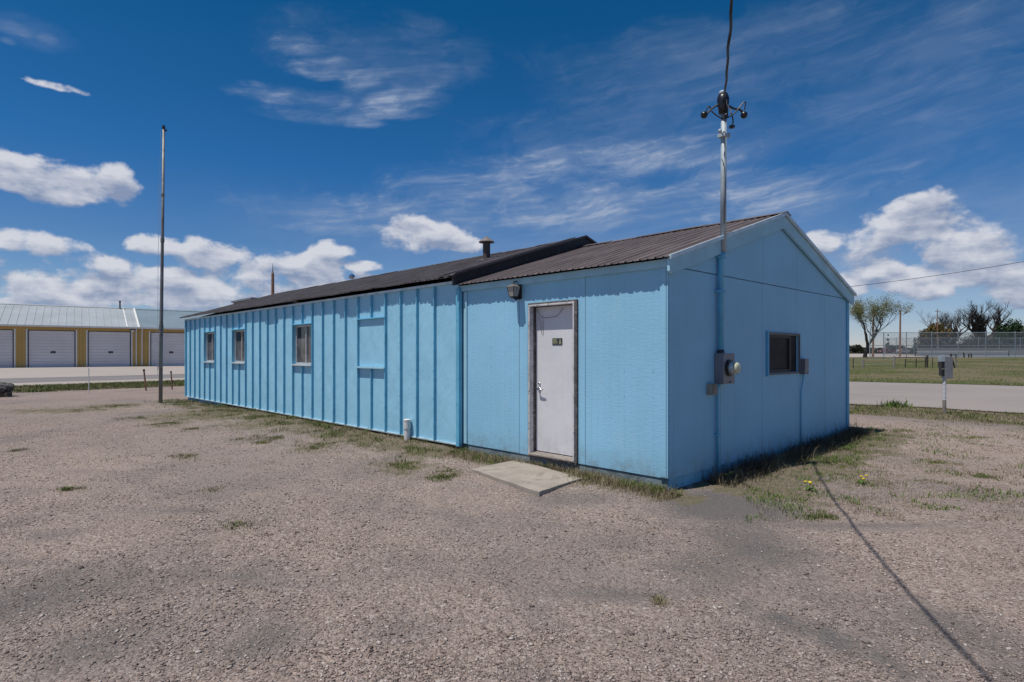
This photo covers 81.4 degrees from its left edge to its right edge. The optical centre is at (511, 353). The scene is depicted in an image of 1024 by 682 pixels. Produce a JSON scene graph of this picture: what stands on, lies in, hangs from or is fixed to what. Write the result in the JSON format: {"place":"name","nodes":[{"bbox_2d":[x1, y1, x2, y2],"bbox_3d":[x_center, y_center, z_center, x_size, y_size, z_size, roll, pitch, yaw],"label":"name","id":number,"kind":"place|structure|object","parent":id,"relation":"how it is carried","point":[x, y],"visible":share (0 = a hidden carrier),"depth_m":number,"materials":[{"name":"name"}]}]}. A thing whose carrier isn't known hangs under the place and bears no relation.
{"place":"outdoors","nodes":[
{"label":"outdoors","id":0,"kind":"place"},
{"bbox_2d":[0,366,184,378],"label":"driveway","id":1,"kind":"structure","parent":0,"point":[34,372],"depth_m":51.02,"materials":[{"name":"grey concrete"}]},
{"bbox_2d":[0,374,184,382],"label":"highway","id":2,"kind":"structure","parent":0,"point":[24,380],"depth_m":36.89,"materials":[{"name":"grey asphalt"}]},
{"bbox_2d":[13,378,184,385],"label":"highway shoulder","id":3,"kind":"object","parent":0,"point":[74,382],"visible":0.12,"depth_m":33.13},
{"bbox_2d":[14,379,184,392],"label":"verge grass","id":4,"kind":"structure","parent":0,"point":[69,386],"depth_m":28.20,"materials":[{"name":"green plant"}]},
{"bbox_2d":[0,354,1023,681],"bbox_3d":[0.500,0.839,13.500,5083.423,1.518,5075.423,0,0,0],"label":"ground","id":5,"kind":"structure","parent":0,"point":[572,602],"depth_m":4.59,"materials":[{"name":"beige gravel"}]},
{"bbox_2d":[0,392,11,396],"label":"timber","id":6,"kind":"object","parent":5,"relation":"on","point":[8,394],"visible":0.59,"depth_m":21.68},
{"bbox_2d":[0,382,14,392],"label":"boulder","id":7,"kind":"object","parent":5,"relation":"on","point":[5,387],"visible":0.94,"depth_m":21.87,"materials":[{"name":"grey stone"}]},
{"bbox_2d":[0,301,212,367],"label":"storage building","id":8,"kind":"structure","parent":5,"relation":"on","point":[34,335],"depth_m":69.56,"materials":[{"name":"beige metal"}]},
{"bbox_2d":[0,329,15,367],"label":"roll up door","id":9,"kind":"structure","parent":8,"relation":"in","point":[7,336],"depth_m":64.44,"materials":[{"name":"metal"}]},
{"bbox_2d":[26,329,76,367],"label":"roll up door","id":10,"kind":"structure","parent":8,"relation":"in","point":[46,348],"depth_m":66.65,"materials":[{"name":"metal"}]},
{"bbox_2d":[86,330,132,366],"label":"roll up door","id":11,"kind":"structure","parent":8,"relation":"in","point":[103,348],"depth_m":69.81,"materials":[{"name":"metal"}]},
{"bbox_2d":[149,331,184,365],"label":"roll up door","id":12,"kind":"structure","parent":8,"relation":"in","point":[173,342],"depth_m":73.43,"materials":[{"name":"metal"}]},
{"bbox_2d":[143,369,146,390],"bbox_3d":[-15.602,1.170,25.312,0.175,1.025,0.086,0,0,0],"label":"marker stake","id":13,"kind":"object","parent":5,"relation":"on","point":[144,379],"visible":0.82,"depth_m":25.29,"materials":[{"name":"white wood"}]},
{"bbox_2d":[157,125,166,402],"bbox_3d":[-11.212,-2.820,19.082,0.300,9.000,0.126,0,0,0],"label":"flagpole","id":14,"kind":"object","parent":5,"relation":"on","point":[161,325],"visible":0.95,"depth_m":19.04,"materials":[{"name":"metal"}]},
{"bbox_2d":[231,297,294,303],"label":"grey shed","id":15,"kind":"structure","parent":5,"relation":"on","point":[241,300],"depth_m":32.97,"materials":[{"name":"metal"}]},
{"bbox_2d":[271,265,273,293],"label":"utility pole","id":16,"kind":"object","parent":5,"relation":"on","point":[272,282],"visible":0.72,"depth_m":49.90,"materials":[{"name":"brown wood"}]},
{"bbox_2d":[403,419,410,439],"bbox_3d":[-1.834,1.410,10.408,0.132,0.540,0.132,0,0,0],"label":"standpipe","id":17,"kind":"object","parent":5,"relation":"on","point":[406,425],"visible":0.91,"depth_m":10.36,"materials":[{"name":"white plastic"}]},
{"bbox_2d":[4,398,1022,600],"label":"grass","id":18,"kind":"structure","parent":5,"relation":"on","point":[624,481],"depth_m":9.32,"materials":[{"name":"green plant"}]},
{"bbox_2d":[12,407,1023,522],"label":"weed cover","id":19,"kind":"object","parent":5,"relation":"on","point":[849,497],"visible":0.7,"depth_m":7.05,"materials":[{"name":"green plant"}]},
{"bbox_2d":[12,381,1023,424],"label":"verge straw","id":20,"kind":"object","parent":5,"relation":"on","point":[897,414],"visible":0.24,"depth_m":15.32,"materials":[{"name":"green plant"}]},
{"bbox_2d":[180,211,856,489],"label":"blue building","id":21,"kind":"structure","parent":5,"relation":"on","point":[587,352],"depth_m":8.89,"materials":[{"name":"paint"}]},
{"bbox_2d":[203,331,213,362],"bbox_3d":[-9.315,-0.203,18.404,0.145,0.962,1.016,0,0,-44],"label":"window","id":22,"kind":"structure","parent":21,"relation":"in","point":[210,336],"depth_m":18.60,"materials":[{"name":"glass"}]},
{"bbox_2d":[232,328,244,363],"bbox_3d":[-7.566,-0.203,16.562,0.145,0.962,1.016,0,0,-44],"label":"window","id":23,"kind":"structure","parent":21,"relation":"in","point":[239,333],"depth_m":16.70,"materials":[{"name":"glass"}]},
{"bbox_2d":[291,323,310,365],"bbox_3d":[-4.767,-0.203,13.615,0.145,0.962,1.016,0,0,-44],"label":"window","id":24,"kind":"structure","parent":21,"relation":"in","point":[303,332],"depth_m":13.76,"materials":[{"name":"glass"}]},
{"bbox_2d":[356,317,384,368],"bbox_3d":[-2.682,-0.200,11.391,0.115,0.971,1.026,0,0,-44],"label":"blocked window","id":25,"kind":"structure","parent":21,"relation":"in","point":[372,330],"depth_m":11.40,"materials":[{"name":"paint"}]},
{"bbox_2d":[507,281,521,299],"bbox_3d":[0.038,-0.899,8.472,0.201,0.282,0.164,0,0,-44],"label":"wall lantern","id":26,"kind":"object","parent":21,"relation":"attached to","point":[514,290],"depth_m":8.44,"materials":[{"name":"grey glass"}]},
{"bbox_2d":[536,305,572,455],"bbox_3d":[0.601,0.358,8.131,0.106,2.018,0.782,0,0,-44],"label":"door","id":27,"kind":"structure","parent":21,"relation":"in","point":[554,324],"depth_m":8.17,"materials":[{"name":"white paint"}]},
{"bbox_2d":[707,383,717,394],"bbox_3d":[2.487,0.440,7.387,0.135,0.140,0.083,0,0,-44],"label":"junction box","id":28,"kind":"object","parent":21,"relation":"attached to","point":[712,388],"visible":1,"depth_m":7.34,"materials":[{"name":"beige plastic"}]},
{"bbox_2d":[714,384,719,477],"bbox_3d":[2.592,1.004,7.499,0.070,1.253,0.065,0,0,-44],"label":"cable conduit","id":29,"kind":"object","parent":21,"relation":"attached to","point":[717,434],"visible":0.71,"depth_m":7.49,"materials":[{"name":"blue metal"}]},
{"bbox_2d":[701,90,747,349],"bbox_3d":[2.658,-1.665,7.487,0.581,3.290,0.209,0,0,-10],"label":"service mast","id":30,"kind":"object","parent":21,"relation":"attached to","point":[722,105],"visible":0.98,"depth_m":7.47,"materials":[{"name":"grey metal"}]},
{"bbox_2d":[723,0,732,99],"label":"drop cable","id":31,"kind":"object","parent":30,"relation":"attached to","point":[729,38],"visible":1,"depth_m":5.21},
{"bbox_2d":[714,350,740,383],"bbox_3d":[2.743,0.165,7.507,0.290,0.430,0.262,0,0,-44],"label":"electric meter","id":32,"kind":"object","parent":21,"relation":"attached to","point":[727,367],"visible":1,"depth_m":7.45,"materials":[{"name":"grey metal"}]},
{"bbox_2d":[766,331,799,375],"bbox_3d":[4.070,0.003,8.968,1.203,0.645,0.095,0,0,-44],"label":"gable window","id":33,"kind":"structure","parent":21,"relation":"in","point":[780,347],"depth_m":8.97,"materials":[{"name":"black glass"}]},
{"bbox_2d":[800,359,808,444],"bbox_3d":[4.621,0.803,9.409,0.166,1.445,0.090,0,0,-44],"label":"phone box","id":34,"kind":"object","parent":21,"relation":"attached to","point":[804,366],"visible":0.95,"depth_m":9.38,"materials":[{"name":"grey metal"}]},
{"bbox_2d":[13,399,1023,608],"bbox_3d":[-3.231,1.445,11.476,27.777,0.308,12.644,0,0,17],"label":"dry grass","id":35,"kind":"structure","parent":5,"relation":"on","point":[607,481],"depth_m":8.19,"materials":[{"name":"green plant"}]},
{"bbox_2d":[472,460,582,496],"bbox_3d":[0.181,1.568,7.604,0.918,0.081,1.854,0,0,-31],"label":"concrete step","id":36,"kind":"object","parent":5,"relation":"on","point":[535,480],"visible":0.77,"depth_m":7.40,"materials":[{"name":"beige concrete"}]},
{"bbox_2d":[699,421,884,489],"bbox_3d":[4.507,1.365,8.933,5.791,0.449,1.117,0,0,-44],"label":"dry brush","id":37,"kind":"object","parent":5,"relation":"on","point":[855,433],"visible":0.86,"depth_m":8.51,"materials":[{"name":"brown plant"}]},
{"bbox_2d":[804,481,814,489],"bbox_3d":[3.455,1.533,6.908,0.166,0.113,0.163,0,0,38],"label":"dandelion","id":38,"kind":"object","parent":5,"relation":"on","point":[807,487],"visible":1,"depth_m":6.90,"materials":[{"name":"yellow plant"}]},
{"bbox_2d":[855,475,867,482],"bbox_3d":[4.205,1.516,7.191,0.151,0.110,0.174,0,0,-37],"label":"dandelion","id":39,"kind":"object","parent":5,"relation":"on","point":[861,481],"visible":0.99,"depth_m":7.18,"materials":[{"name":"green plant"}]},
{"bbox_2d":[872,306,880,356],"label":"light pole","id":40,"kind":"object","parent":5,"relation":"on","point":[873,340],"visible":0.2,"depth_m":94.89,"materials":[{"name":"brown wood"}]},
{"bbox_2d":[849,289,915,356],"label":"tree","id":41,"kind":"object","parent":5,"relation":"on","point":[858,310],"visible":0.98,"depth_m":88.03,"materials":[{"name":"green plant"}]},
{"bbox_2d":[849,344,917,353],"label":"hedge","id":42,"kind":"object","parent":5,"relation":"on","point":[857,349],"visible":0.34,"depth_m":203.73,"materials":[{"name":"green plant"}]},
{"bbox_2d":[870,397,912,407],"bbox_3d":[11.040,1.408,17.341,1.116,0.305,0.852,0,0,28],"label":"grass tuft","id":43,"kind":"object","parent":5,"relation":"on","point":[896,404],"visible":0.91,"depth_m":17.20,"materials":[{"name":"green plant"}]},
{"bbox_2d":[899,310,907,356],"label":"light pole","id":44,"kind":"object","parent":5,"relation":"on","point":[900,330],"visible":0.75,"depth_m":94.90,"materials":[{"name":"brown wood"}]},
{"bbox_2d":[914,322,954,349],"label":"evergreen tree","id":45,"kind":"object","parent":5,"relation":"on","point":[933,327],"visible":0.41,"depth_m":136.97,"materials":[{"name":"green plant"}]},
{"bbox_2d":[849,403,1023,423],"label":"verge grass","id":46,"kind":"structure","parent":5,"relation":"on","point":[859,410],"depth_m":15.72,"materials":[{"name":"green plant"}]},
{"bbox_2d":[935,309,939,341],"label":"utility pole","id":47,"kind":"object","parent":5,"relation":"on","point":[937,311],"visible":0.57,"depth_m":130.92,"materials":[{"name":"brown wood"}]},
{"bbox_2d":[938,356,952,413],"bbox_3d":[11.396,0.915,15.664,0.280,1.730,0.180,0,0,8],"label":"utility pedestal","id":48,"kind":"object","parent":5,"relation":"on","point":[945,367],"visible":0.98,"depth_m":15.61,"materials":[{"name":"grey metal"}]},
{"bbox_2d":[869,332,1023,357],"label":"chain link fence","id":49,"kind":"object","parent":5,"relation":"on","point":[931,345],"visible":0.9,"depth_m":84.92,"materials":[{"name":"grey metal"}]},
{"bbox_2d":[919,309,977,344],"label":"tree","id":50,"kind":"object","parent":5,"relation":"on","point":[946,323],"visible":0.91,"depth_m":147.34,"materials":[{"name":"brown plant"}]},
{"bbox_2d":[950,354,956,367],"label":"fence posts","id":51,"kind":"object","parent":5,"relation":"on","point":[955,364],"visible":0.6,"depth_m":49.95,"materials":[{"name":"wood"}]},
{"bbox_2d":[885,337,1023,354],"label":"chain link fence","id":52,"kind":"object","parent":5,"relation":"on","point":[960,346],"visible":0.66,"depth_m":120.92,"materials":[{"name":"grey metal"}]},
{"bbox_2d":[918,343,1022,347],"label":"hedge","id":53,"kind":"object","parent":5,"relation":"on","point":[968,346],"visible":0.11,"depth_m":131.55,"materials":[{"name":"green plant"}]},
{"bbox_2d":[918,348,1023,354],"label":"court wall","id":54,"kind":"structure","parent":5,"relation":"on","point":[947,350],"depth_m":126.00,"materials":[{"name":"grey concrete"}]},
{"bbox_2d":[953,333,991,346],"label":"scrub","id":55,"kind":"object","parent":5,"relation":"on","point":[970,337],"visible":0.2,"depth_m":142.43,"materials":[{"name":"brown plant"}]},
{"bbox_2d":[958,299,1013,344],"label":"tree","id":56,"kind":"object","parent":5,"relation":"on","point":[980,323],"visible":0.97,"depth_m":146.98,"materials":[{"name":"brown plant"}]},
{"bbox_2d":[992,318,1023,344],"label":"evergreen tree","id":57,"kind":"object","parent":5,"relation":"on","point":[1016,326],"visible":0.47,"depth_m":136.90,"materials":[{"name":"green plant"}]},
{"bbox_2d":[0,0,1023,349],"label":"sky","id":58,"kind":"structure","parent":0,"point":[319,142],"materials":[{"name":"blue"}]},
{"bbox_2d":[849,354,921,357],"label":"parking lot","id":59,"kind":"structure","parent":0,"point":[861,355],"depth_m":118.61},
{"bbox_2d":[877,348,894,353],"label":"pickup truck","id":60,"kind":"object","parent":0,"point":[885,350],"visible":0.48,"depth_m":189.39,"materials":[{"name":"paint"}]},
{"bbox_2d":[849,381,1023,412],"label":"street","id":61,"kind":"structure","parent":0,"point":[1002,398],"depth_m":22.05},
{"bbox_2d":[849,357,1023,385],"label":"field","id":62,"kind":"structure","parent":0,"point":[981,365],"depth_m":44.99,"materials":[{"name":"green plant"}]},
{"bbox_2d":[853,355,938,367],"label":"field fence","id":63,"kind":"object","parent":62,"relation":"on","point":[925,361],"visible":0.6,"depth_m":50.96,"materials":[{"name":"brown wood"}]},
{"bbox_2d":[851,261,1023,286],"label":"power line","id":64,"kind":"object","parent":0,"point":[937,275],"visible":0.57,"depth_m":33.99,"materials":[{"name":"black metal"}]},
{"bbox_2d":[920,355,1023,356],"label":"tennis court","id":65,"kind":"object","parent":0,"point":[976,356],"visible":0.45,"depth_m":99.01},
{"bbox_2d":[915,350,1008,355],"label":"tennis net","id":66,"kind":"object","parent":65,"relation":"on","point":[969,354],"visible":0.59,"depth_m":100.00,"materials":[{"name":"grey"}]}
]}

